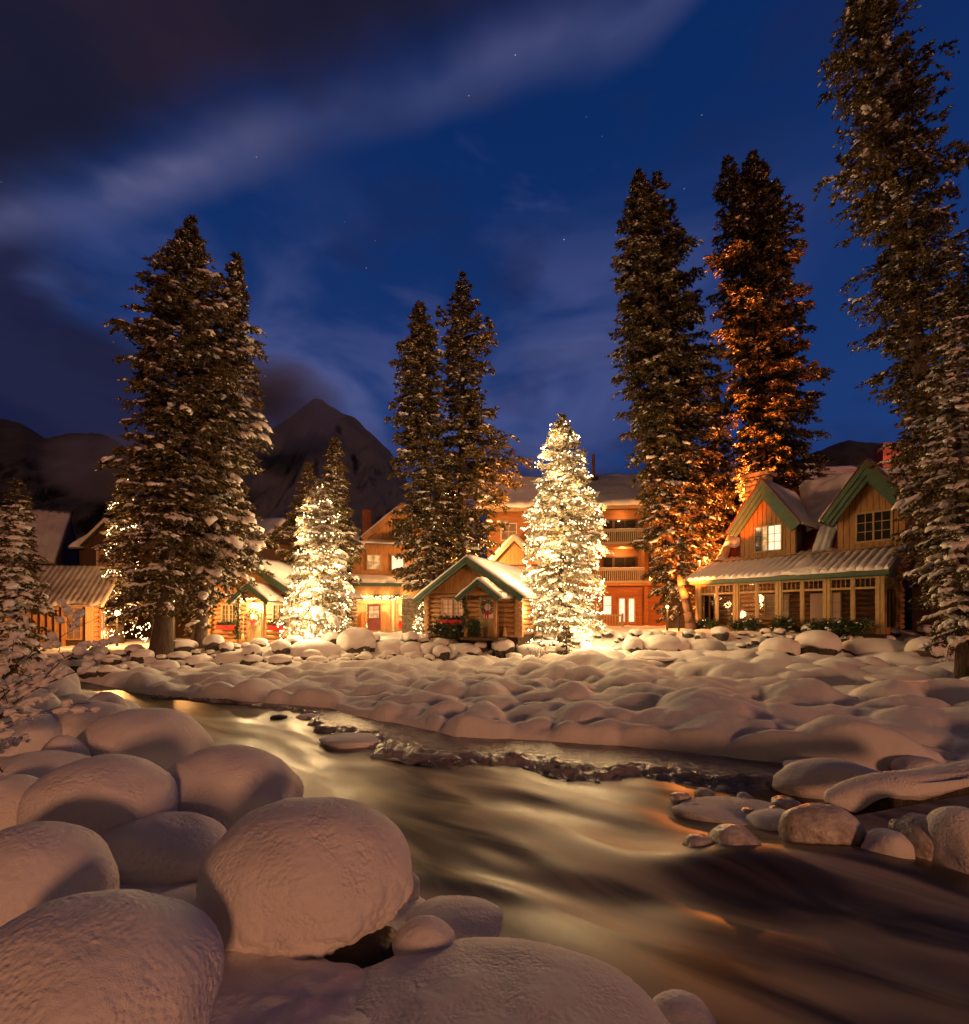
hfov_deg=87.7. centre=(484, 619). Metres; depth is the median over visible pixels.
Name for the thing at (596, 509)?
light string
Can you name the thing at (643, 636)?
snowy cobble
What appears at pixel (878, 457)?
hotel wing
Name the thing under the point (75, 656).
snowy cobble
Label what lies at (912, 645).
snow capped stone
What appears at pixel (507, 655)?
snowy cobble
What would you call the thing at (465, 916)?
snowy boulder
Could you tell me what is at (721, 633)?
snowy cobble
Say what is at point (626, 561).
window
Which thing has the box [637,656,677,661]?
snowy boulder
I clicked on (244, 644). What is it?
snowy cobble
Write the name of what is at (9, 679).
frosted shrub
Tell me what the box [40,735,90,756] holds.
snowy boulder
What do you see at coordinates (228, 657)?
snow capped stone
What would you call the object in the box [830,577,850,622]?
window
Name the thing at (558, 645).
snowy cobble
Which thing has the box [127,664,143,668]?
snowy cobble
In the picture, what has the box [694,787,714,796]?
icy lump
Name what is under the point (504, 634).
broom
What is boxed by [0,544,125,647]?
lodge
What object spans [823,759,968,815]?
fallen log
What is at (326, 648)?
snow capped stone
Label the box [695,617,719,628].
evergreen bush
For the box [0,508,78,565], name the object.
lodge
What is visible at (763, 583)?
window
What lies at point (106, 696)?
snowy boulder
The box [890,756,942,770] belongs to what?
snowy boulder
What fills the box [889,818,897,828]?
icy lump
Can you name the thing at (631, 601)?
door
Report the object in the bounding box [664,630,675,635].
snowy cobble
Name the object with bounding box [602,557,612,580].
window
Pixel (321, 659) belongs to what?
snowy cobble
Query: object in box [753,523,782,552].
window
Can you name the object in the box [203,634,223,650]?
snowy cobble
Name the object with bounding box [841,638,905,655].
snow capped stone
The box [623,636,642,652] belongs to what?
snow capped stone
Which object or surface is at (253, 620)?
wreath
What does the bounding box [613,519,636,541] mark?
window
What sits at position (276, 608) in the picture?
window
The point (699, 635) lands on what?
snowy cobble
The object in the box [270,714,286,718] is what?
stone
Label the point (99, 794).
snowy boulder
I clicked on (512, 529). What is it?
window
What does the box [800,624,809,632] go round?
snowy cobble
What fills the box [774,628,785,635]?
snowy cobble
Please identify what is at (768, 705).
snow ground
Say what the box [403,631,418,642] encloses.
snowy cobble
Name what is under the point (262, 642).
snowy cobble
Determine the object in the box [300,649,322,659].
snowy cobble
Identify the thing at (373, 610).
door
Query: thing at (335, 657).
snowy cobble
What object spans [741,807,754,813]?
icy lump
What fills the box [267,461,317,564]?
spruce tree
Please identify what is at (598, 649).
snow capped stone
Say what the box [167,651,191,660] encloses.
snowy cobble
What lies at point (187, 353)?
spruce tree
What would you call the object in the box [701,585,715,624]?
window
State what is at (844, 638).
snowy cobble
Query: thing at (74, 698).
snowy boulder
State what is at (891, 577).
window
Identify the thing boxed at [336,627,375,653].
snow capped stone
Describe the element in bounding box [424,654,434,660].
snowy cobble
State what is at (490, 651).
snowy cobble
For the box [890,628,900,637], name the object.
snowy cobble
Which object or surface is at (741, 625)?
evergreen bush
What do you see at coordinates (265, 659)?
snowy cobble
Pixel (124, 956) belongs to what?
snowy boulder
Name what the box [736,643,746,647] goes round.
snowy cobble
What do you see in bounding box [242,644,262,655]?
snow capped stone
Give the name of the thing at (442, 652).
snowy cobble
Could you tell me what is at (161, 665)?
snowy cobble
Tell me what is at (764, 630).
snowy cobble
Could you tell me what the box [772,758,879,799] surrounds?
snowy boulder
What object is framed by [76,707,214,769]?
snowy boulder
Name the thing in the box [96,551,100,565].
window
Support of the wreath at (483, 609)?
attached to the log cabin at (476, 581)
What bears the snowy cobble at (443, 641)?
on the snow ground
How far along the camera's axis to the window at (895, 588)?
24.83 m
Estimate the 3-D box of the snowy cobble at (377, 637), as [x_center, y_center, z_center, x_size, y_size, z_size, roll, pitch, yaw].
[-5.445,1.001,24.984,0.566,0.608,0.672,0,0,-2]
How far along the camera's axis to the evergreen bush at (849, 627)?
23.84 m
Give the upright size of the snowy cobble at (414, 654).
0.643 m
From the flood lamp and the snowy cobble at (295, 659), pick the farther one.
the flood lamp
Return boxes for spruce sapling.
[558,626,575,654]
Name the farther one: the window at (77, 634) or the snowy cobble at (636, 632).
the snowy cobble at (636, 632)
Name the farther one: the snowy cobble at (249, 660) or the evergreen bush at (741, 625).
the evergreen bush at (741, 625)
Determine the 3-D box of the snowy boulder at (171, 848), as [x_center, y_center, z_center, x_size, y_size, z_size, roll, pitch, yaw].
[-2.517,1.812,3.950,1.020,0.542,0.812,0,0,0]
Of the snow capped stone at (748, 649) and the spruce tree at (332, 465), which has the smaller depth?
the snow capped stone at (748, 649)
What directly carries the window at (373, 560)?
in the lodge at (376, 567)
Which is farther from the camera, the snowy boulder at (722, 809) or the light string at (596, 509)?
the light string at (596, 509)
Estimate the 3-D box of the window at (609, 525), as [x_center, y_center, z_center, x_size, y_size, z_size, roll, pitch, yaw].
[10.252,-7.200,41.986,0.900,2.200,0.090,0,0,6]
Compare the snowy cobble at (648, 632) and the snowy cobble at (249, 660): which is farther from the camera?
the snowy cobble at (648, 632)
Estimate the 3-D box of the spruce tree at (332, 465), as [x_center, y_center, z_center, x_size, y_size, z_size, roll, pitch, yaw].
[-9.057,-4.659,28.963,4.602,11.780,4.763,0,0,0]
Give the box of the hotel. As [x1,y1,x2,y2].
[475,454,709,625]
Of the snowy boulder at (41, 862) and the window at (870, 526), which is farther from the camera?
the window at (870, 526)
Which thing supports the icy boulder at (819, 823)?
in the river
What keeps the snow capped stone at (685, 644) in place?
on the snow ground
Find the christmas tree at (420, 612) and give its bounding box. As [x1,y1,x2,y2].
[411,589,424,633]
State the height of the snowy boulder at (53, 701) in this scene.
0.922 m
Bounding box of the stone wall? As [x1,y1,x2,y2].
[401,595,423,632]
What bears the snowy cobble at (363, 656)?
on the snow ground
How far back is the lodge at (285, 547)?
38.22 m
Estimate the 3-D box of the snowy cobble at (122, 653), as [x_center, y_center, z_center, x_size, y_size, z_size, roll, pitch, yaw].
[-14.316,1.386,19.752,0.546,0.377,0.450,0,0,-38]
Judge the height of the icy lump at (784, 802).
0.248 m
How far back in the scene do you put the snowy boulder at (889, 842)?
4.51 m
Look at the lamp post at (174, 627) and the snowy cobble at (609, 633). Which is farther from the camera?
the snowy cobble at (609, 633)
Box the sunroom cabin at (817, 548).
[684,457,940,638]
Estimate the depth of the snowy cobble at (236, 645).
22.15 m
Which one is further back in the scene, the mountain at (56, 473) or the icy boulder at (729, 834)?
the mountain at (56, 473)
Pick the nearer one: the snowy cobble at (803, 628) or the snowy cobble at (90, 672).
the snowy cobble at (90, 672)
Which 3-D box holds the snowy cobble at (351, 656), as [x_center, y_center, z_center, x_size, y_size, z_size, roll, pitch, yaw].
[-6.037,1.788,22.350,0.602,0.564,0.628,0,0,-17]
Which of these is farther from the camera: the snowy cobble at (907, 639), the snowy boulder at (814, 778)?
the snowy cobble at (907, 639)
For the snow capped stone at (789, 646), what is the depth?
22.03 m
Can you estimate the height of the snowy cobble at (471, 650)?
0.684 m
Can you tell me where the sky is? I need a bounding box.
[0,0,968,556]
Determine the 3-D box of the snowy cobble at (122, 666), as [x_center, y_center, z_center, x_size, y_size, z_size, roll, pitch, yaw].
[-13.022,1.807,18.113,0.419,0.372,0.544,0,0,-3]
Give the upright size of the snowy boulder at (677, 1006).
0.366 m
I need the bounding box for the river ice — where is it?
[151,694,782,792]
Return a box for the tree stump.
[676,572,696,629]
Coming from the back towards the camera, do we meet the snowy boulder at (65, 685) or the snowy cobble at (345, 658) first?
the snowy cobble at (345, 658)
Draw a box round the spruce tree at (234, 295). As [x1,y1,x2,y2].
[176,250,281,648]
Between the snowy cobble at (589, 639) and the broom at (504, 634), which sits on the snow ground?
the snowy cobble at (589, 639)
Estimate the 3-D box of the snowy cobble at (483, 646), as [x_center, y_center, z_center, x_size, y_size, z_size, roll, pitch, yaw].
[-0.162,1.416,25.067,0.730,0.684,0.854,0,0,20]
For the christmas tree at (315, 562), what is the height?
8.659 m
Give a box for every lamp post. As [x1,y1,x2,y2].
[115,608,119,646]
[173,601,174,639]
[665,603,668,630]
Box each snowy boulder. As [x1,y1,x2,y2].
[0,707,62,755]
[0,750,89,777]
[0,774,38,830]
[0,821,119,926]
[0,889,224,1023]
[2,688,60,713]
[14,673,81,696]
[16,754,177,834]
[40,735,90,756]
[46,665,80,688]
[52,700,128,737]
[58,694,89,702]
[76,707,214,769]
[87,691,130,708]
[100,811,226,885]
[165,745,303,829]
[194,797,412,959]
[296,713,319,718]
[319,732,377,748]
[355,937,669,1023]
[392,915,454,955]
[405,895,502,939]
[408,872,419,899]
[475,669,505,673]
[523,702,540,704]
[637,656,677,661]
[652,989,716,1023]
[672,796,772,824]
[746,809,785,830]
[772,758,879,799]
[783,759,801,766]
[861,828,914,858]
[864,674,927,682]
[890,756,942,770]
[922,745,953,759]
[926,806,968,873]
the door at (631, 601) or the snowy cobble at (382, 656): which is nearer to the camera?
the snowy cobble at (382, 656)
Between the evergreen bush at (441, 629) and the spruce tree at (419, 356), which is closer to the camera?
the evergreen bush at (441, 629)
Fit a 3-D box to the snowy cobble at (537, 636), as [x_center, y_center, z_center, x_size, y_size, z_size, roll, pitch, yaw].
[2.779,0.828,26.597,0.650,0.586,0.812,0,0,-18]
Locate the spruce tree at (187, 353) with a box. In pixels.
[92,213,245,658]
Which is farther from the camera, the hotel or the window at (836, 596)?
the hotel
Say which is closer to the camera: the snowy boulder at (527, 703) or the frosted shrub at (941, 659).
the snowy boulder at (527, 703)
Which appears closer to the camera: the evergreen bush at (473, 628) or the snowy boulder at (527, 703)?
the snowy boulder at (527, 703)
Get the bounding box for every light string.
[102,493,149,639]
[277,484,349,639]
[520,421,606,644]
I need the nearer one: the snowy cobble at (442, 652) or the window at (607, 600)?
the snowy cobble at (442, 652)
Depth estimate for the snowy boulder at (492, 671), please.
17.21 m
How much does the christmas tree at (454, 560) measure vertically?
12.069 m
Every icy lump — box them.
[670,792,690,803]
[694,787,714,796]
[737,792,752,798]
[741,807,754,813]
[771,795,801,809]
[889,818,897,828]
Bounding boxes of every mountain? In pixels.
[0,419,180,549]
[221,398,486,558]
[702,440,965,565]
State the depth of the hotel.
40.76 m
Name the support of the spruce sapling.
on the snow ground
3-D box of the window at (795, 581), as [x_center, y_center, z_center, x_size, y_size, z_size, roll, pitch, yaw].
[16.059,-0.810,26.403,0.080,2.420,0.910,0,0,-41]
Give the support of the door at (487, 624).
in the log cabin at (476, 581)
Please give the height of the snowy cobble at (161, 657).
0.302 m
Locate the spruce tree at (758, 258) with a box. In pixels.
[703,148,834,512]
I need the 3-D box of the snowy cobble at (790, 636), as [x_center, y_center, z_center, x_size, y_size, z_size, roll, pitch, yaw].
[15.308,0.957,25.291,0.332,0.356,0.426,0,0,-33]
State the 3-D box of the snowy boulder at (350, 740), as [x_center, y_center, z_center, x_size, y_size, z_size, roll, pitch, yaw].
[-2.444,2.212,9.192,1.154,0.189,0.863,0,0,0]
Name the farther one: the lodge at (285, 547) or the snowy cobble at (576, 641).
the lodge at (285, 547)
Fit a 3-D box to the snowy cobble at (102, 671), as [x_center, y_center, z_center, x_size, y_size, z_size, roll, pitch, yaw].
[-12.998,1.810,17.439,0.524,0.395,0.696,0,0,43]
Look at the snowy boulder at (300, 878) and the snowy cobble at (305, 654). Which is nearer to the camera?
the snowy boulder at (300, 878)
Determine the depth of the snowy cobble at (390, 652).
22.79 m
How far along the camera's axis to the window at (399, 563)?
37.01 m
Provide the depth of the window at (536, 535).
41.05 m
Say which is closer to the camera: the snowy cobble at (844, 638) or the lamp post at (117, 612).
the lamp post at (117, 612)
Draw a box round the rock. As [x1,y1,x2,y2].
[324,926,396,968]
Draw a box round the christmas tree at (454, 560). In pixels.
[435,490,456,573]
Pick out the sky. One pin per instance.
(356, 157)
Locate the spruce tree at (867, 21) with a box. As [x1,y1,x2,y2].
[811,0,968,640]
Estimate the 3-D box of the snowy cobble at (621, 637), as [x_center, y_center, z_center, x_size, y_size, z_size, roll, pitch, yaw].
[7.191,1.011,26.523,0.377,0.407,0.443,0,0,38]
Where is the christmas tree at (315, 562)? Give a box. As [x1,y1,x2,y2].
[273,478,354,639]
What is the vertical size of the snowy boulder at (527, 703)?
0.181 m
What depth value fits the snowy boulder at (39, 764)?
4.84 m
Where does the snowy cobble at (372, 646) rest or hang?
on the snow ground
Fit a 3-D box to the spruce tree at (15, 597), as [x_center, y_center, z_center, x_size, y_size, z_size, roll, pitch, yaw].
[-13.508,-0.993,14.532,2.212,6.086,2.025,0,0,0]
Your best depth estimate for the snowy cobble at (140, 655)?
19.49 m
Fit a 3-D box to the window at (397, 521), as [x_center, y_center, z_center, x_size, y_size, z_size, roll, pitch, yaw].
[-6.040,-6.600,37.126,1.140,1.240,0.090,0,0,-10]
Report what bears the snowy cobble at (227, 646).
on the snow ground
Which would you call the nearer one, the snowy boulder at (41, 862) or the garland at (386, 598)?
the snowy boulder at (41, 862)
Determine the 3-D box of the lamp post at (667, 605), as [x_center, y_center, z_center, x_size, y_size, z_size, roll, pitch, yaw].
[10.607,-0.127,29.300,0.190,1.580,0.190,0,0,0]
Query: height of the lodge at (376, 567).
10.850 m
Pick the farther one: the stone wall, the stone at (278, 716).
the stone wall
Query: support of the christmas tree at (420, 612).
on the snow ground
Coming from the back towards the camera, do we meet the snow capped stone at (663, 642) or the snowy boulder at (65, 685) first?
the snow capped stone at (663, 642)
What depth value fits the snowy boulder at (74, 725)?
7.24 m
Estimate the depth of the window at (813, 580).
25.77 m
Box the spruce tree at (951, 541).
[888,278,968,678]
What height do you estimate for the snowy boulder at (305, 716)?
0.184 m
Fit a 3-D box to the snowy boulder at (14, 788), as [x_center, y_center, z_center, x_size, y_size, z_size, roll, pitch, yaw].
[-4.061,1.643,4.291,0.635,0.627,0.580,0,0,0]
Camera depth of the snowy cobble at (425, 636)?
25.42 m
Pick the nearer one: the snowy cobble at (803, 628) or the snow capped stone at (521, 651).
the snow capped stone at (521, 651)
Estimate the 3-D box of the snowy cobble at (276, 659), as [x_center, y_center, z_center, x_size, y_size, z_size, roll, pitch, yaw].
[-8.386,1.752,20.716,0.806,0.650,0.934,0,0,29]
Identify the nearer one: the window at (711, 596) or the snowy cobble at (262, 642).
the snowy cobble at (262, 642)
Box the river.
[3,673,968,1023]
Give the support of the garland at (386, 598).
attached to the lodge at (376, 567)
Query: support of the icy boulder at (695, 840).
on the river
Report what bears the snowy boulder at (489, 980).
in the river
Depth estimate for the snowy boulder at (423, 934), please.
2.98 m
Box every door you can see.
[248,605,261,642]
[367,604,380,629]
[481,597,493,636]
[617,597,625,623]
[627,597,635,623]
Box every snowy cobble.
[67,652,80,659]
[68,658,95,671]
[78,666,100,678]
[89,645,108,654]
[96,666,118,676]
[100,655,121,665]
[110,650,126,656]
[115,664,127,668]
[123,661,138,664]
[124,644,144,655]
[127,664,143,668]
[130,649,154,663]
[150,660,179,670]
[156,654,166,659]
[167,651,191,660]
[174,639,198,652]
[175,660,185,665]
[185,655,212,667]
[191,649,201,654]
[195,661,216,667]
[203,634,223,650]
[205,649,215,654]
[219,641,234,652]
[233,643,239,648]
[240,654,261,665]
[241,642,250,647]
[251,638,267,646]
[262,656,269,662]
[268,654,292,664]
[271,640,290,654]
[286,635,303,644]
[292,657,301,661]
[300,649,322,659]
[306,655,328,662]
[323,631,338,643]
[327,655,339,659]
[336,657,350,660]
[342,653,354,659]
[356,654,371,659]
[370,642,376,651]
[373,633,380,641]
[378,654,385,658]
[382,650,396,655]
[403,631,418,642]
[407,651,423,658]
[419,638,428,643]
[422,634,430,639]
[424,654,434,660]
[433,638,448,645]
[433,645,449,660]
[458,645,479,655]
[474,641,488,652]
[488,649,494,655]
[505,652,521,657]
[535,629,542,638]
[543,633,555,640]
[545,649,556,653]
[555,642,569,654]
[571,638,585,644]
[579,641,591,648]
[585,637,594,641]
[592,632,601,638]
[600,628,613,637]
[617,635,624,640]
[628,629,642,636]
[639,634,650,640]
[642,631,653,634]
[652,630,662,634]
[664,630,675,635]
[682,629,695,637]
[695,632,705,638]
[710,626,729,640]
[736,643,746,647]
[738,631,746,635]
[750,637,765,644]
[760,628,770,633]
[763,633,774,638]
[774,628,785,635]
[785,635,794,639]
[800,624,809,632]
[840,635,852,641]
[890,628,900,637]
[904,637,914,642]
[917,625,935,636]
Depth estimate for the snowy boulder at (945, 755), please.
7.46 m
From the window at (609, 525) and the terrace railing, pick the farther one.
the window at (609, 525)
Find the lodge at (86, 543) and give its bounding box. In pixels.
[68,517,298,638]
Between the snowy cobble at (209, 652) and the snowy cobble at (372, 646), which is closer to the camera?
the snowy cobble at (209, 652)
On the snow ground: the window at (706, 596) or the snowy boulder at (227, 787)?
the snowy boulder at (227, 787)
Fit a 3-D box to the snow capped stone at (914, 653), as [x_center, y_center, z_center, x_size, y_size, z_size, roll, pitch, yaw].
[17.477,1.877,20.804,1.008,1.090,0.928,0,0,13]
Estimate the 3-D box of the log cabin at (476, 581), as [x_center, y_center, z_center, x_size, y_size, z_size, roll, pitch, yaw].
[0.761,-0.972,28.207,6.311,4.484,9.860,0,0,25]
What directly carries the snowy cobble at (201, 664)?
on the snow ground
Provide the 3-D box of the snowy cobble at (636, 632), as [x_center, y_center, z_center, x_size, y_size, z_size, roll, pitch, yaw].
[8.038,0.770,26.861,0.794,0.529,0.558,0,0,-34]
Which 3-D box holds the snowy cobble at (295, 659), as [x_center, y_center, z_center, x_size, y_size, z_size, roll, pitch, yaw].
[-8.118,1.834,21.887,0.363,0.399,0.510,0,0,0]
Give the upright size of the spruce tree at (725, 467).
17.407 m
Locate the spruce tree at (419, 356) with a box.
[384,300,460,593]
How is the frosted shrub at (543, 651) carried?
on the snow ground
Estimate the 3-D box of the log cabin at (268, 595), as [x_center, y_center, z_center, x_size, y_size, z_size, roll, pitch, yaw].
[-11.353,-0.795,28.689,5.686,4.890,9.360,0,0,10]
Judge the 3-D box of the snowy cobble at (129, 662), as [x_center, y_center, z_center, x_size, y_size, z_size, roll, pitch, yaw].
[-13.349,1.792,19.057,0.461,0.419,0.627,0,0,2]
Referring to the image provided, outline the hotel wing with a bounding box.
[717,442,900,550]
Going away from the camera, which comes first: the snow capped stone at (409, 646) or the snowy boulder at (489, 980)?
the snowy boulder at (489, 980)
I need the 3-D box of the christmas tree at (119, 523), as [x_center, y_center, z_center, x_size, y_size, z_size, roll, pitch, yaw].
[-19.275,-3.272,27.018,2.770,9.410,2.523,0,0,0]
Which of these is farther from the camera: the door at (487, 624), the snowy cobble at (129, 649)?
the door at (487, 624)
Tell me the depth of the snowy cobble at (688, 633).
26.15 m
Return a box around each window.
[4,606,30,635]
[64,607,82,639]
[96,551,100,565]
[220,604,236,623]
[272,604,284,622]
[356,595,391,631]
[367,554,380,569]
[391,555,403,569]
[394,595,401,631]
[395,521,408,537]
[441,598,463,618]
[501,523,516,540]
[530,522,546,539]
[602,519,612,541]
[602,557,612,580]
[603,595,611,613]
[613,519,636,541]
[613,556,636,580]
[648,556,659,579]
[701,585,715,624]
[705,587,708,620]
[710,587,714,620]
[718,584,732,625]
[739,582,755,624]
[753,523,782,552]
[758,581,775,626]
[764,593,789,619]
[782,580,800,626]
[803,579,823,624]
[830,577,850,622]
[832,591,841,621]
[854,576,875,627]
[855,508,892,543]
[887,576,889,626]
[891,577,892,626]
[894,578,896,626]
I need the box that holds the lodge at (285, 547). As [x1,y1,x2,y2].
[266,534,359,572]
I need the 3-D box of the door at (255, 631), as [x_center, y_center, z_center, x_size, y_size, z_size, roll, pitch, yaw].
[-11.536,0.260,25.334,0.740,1.940,0.100,0,0,10]
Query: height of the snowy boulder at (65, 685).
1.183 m
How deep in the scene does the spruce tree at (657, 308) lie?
31.99 m
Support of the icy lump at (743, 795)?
in the river
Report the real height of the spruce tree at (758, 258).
35.838 m
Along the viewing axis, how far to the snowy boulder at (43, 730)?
6.80 m
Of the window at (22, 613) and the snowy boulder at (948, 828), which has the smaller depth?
the snowy boulder at (948, 828)
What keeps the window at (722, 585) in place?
in the sunroom cabin at (817, 548)
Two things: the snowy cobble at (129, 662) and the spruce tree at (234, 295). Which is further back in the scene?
the spruce tree at (234, 295)
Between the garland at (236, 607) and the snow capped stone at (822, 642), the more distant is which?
the garland at (236, 607)
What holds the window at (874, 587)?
in the sunroom cabin at (817, 548)
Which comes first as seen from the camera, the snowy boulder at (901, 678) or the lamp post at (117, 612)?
the snowy boulder at (901, 678)
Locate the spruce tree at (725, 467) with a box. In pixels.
[690,387,739,610]
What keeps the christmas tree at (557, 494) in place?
on the snow ground
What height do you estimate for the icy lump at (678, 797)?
0.246 m
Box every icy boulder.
[682,834,713,847]
[709,823,761,845]
[778,803,866,845]
[891,812,933,860]
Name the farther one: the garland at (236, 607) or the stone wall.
the stone wall
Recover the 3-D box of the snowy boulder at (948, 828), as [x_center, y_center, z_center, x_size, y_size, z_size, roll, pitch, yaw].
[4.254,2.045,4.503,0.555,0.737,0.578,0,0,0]
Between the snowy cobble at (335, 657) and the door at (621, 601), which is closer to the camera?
the snowy cobble at (335, 657)
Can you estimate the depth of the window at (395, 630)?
36.52 m
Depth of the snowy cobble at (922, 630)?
23.73 m
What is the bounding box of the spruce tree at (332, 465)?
[285,436,366,625]
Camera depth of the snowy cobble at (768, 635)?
25.44 m
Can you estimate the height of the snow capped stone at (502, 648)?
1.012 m
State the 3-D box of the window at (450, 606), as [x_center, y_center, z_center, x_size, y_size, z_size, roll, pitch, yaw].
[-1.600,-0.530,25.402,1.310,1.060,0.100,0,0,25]
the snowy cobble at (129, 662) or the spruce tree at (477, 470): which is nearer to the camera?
the snowy cobble at (129, 662)
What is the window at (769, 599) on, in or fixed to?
in the sunroom cabin at (817, 548)
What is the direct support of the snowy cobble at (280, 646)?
on the snow ground
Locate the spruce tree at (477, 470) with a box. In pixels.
[431,271,533,569]
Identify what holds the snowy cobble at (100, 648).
on the snow ground
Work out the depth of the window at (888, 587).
23.90 m
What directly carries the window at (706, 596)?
in the sunroom cabin at (817, 548)
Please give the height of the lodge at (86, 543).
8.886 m
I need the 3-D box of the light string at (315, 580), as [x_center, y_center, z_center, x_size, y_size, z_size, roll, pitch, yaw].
[-8.320,-2.785,24.992,3.398,7.811,3.540,0,0,0]
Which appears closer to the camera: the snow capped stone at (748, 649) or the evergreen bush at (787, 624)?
the snow capped stone at (748, 649)
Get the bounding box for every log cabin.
[208,556,362,644]
[413,554,567,645]
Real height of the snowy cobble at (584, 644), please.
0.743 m
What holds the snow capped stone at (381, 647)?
on the snow ground
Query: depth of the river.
4.13 m
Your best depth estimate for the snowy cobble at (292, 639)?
23.00 m
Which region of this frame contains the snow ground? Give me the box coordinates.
[0,625,968,1023]
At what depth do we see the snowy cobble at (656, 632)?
26.66 m
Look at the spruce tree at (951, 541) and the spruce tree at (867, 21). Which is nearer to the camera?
the spruce tree at (951, 541)
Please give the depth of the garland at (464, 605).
23.81 m
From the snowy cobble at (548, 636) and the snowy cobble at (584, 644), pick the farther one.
the snowy cobble at (548, 636)
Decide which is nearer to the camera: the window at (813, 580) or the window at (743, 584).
the window at (813, 580)
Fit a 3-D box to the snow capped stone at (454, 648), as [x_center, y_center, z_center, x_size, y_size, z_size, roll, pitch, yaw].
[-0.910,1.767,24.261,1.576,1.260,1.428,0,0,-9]
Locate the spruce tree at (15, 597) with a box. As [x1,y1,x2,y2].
[0,477,58,675]
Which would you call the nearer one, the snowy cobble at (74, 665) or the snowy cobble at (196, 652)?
the snowy cobble at (74, 665)
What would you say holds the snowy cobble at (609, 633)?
on the snow ground
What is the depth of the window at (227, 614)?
25.67 m
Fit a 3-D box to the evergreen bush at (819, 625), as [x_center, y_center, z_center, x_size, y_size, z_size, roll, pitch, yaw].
[16.581,0.423,24.904,1.228,1.141,1.156,0,0,10]
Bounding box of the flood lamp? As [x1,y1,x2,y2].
[677,612,680,630]
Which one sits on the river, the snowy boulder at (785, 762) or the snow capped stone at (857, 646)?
the snowy boulder at (785, 762)
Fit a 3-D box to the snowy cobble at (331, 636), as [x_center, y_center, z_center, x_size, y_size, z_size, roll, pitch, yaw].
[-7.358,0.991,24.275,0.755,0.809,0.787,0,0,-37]
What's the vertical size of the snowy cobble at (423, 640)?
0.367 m
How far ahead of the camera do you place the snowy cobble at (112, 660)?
18.89 m
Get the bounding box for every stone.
[214,651,243,664]
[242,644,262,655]
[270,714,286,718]
[290,639,339,657]
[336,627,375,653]
[375,640,400,654]
[399,641,420,654]
[420,642,443,654]
[450,643,481,654]
[491,639,514,657]
[515,644,544,657]
[571,647,611,652]
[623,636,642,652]
[643,634,680,650]
[678,637,690,650]
[689,638,726,650]
[730,648,757,651]
[758,637,800,655]
[795,630,841,655]
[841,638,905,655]
[900,652,919,655]
[904,636,947,657]
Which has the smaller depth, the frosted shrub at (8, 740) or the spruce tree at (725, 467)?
the frosted shrub at (8, 740)
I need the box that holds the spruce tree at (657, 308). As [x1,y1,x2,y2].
[604,166,748,627]
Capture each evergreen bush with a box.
[427,620,467,640]
[467,617,481,643]
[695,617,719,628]
[727,617,764,630]
[766,614,799,631]
[804,617,834,632]
[827,612,878,639]
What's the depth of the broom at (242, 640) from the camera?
25.24 m
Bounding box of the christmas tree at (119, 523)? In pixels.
[99,474,149,642]
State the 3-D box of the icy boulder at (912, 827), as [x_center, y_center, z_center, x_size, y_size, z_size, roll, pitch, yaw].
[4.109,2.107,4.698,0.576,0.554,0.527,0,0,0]
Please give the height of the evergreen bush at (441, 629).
1.216 m
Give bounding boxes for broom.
[240,614,244,642]
[502,606,506,636]
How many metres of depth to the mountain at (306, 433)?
1798.09 m
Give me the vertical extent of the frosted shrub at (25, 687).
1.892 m
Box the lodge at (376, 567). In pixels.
[349,502,437,632]
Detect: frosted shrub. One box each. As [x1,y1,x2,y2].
[0,598,155,732]
[0,674,57,707]
[0,710,42,771]
[515,641,557,657]
[932,650,954,661]
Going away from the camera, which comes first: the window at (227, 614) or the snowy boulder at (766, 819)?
the snowy boulder at (766, 819)
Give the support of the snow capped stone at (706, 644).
on the snow ground
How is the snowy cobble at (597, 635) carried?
on the snow ground
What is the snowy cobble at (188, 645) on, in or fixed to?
on the snow ground
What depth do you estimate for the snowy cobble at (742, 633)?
26.01 m
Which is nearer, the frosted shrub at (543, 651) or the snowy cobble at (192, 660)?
the snowy cobble at (192, 660)
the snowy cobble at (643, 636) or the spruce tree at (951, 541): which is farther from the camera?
the snowy cobble at (643, 636)
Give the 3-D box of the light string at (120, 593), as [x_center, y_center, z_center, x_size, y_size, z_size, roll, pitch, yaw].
[-19.330,-3.181,27.018,2.191,8.803,2.255,0,0,0]
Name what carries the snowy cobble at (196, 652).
on the snow ground
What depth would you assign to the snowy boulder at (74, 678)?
11.46 m
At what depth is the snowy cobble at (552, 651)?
23.64 m
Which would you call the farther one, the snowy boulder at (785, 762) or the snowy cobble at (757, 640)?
the snowy cobble at (757, 640)
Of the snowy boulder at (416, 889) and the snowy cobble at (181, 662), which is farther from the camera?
the snowy cobble at (181, 662)
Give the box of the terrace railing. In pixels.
[570,613,623,627]
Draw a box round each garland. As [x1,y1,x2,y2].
[232,598,242,639]
[363,594,412,599]
[460,595,470,630]
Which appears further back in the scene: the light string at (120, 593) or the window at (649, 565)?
the window at (649, 565)
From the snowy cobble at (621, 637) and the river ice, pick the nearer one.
the river ice
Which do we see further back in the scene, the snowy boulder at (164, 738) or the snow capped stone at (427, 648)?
the snow capped stone at (427, 648)
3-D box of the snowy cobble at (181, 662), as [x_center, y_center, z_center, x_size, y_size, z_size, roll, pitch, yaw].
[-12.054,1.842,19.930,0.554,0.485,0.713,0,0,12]
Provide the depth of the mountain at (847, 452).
2533.82 m
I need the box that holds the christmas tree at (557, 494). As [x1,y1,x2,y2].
[520,413,613,643]
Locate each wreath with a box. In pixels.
[246,608,259,625]
[480,599,492,618]

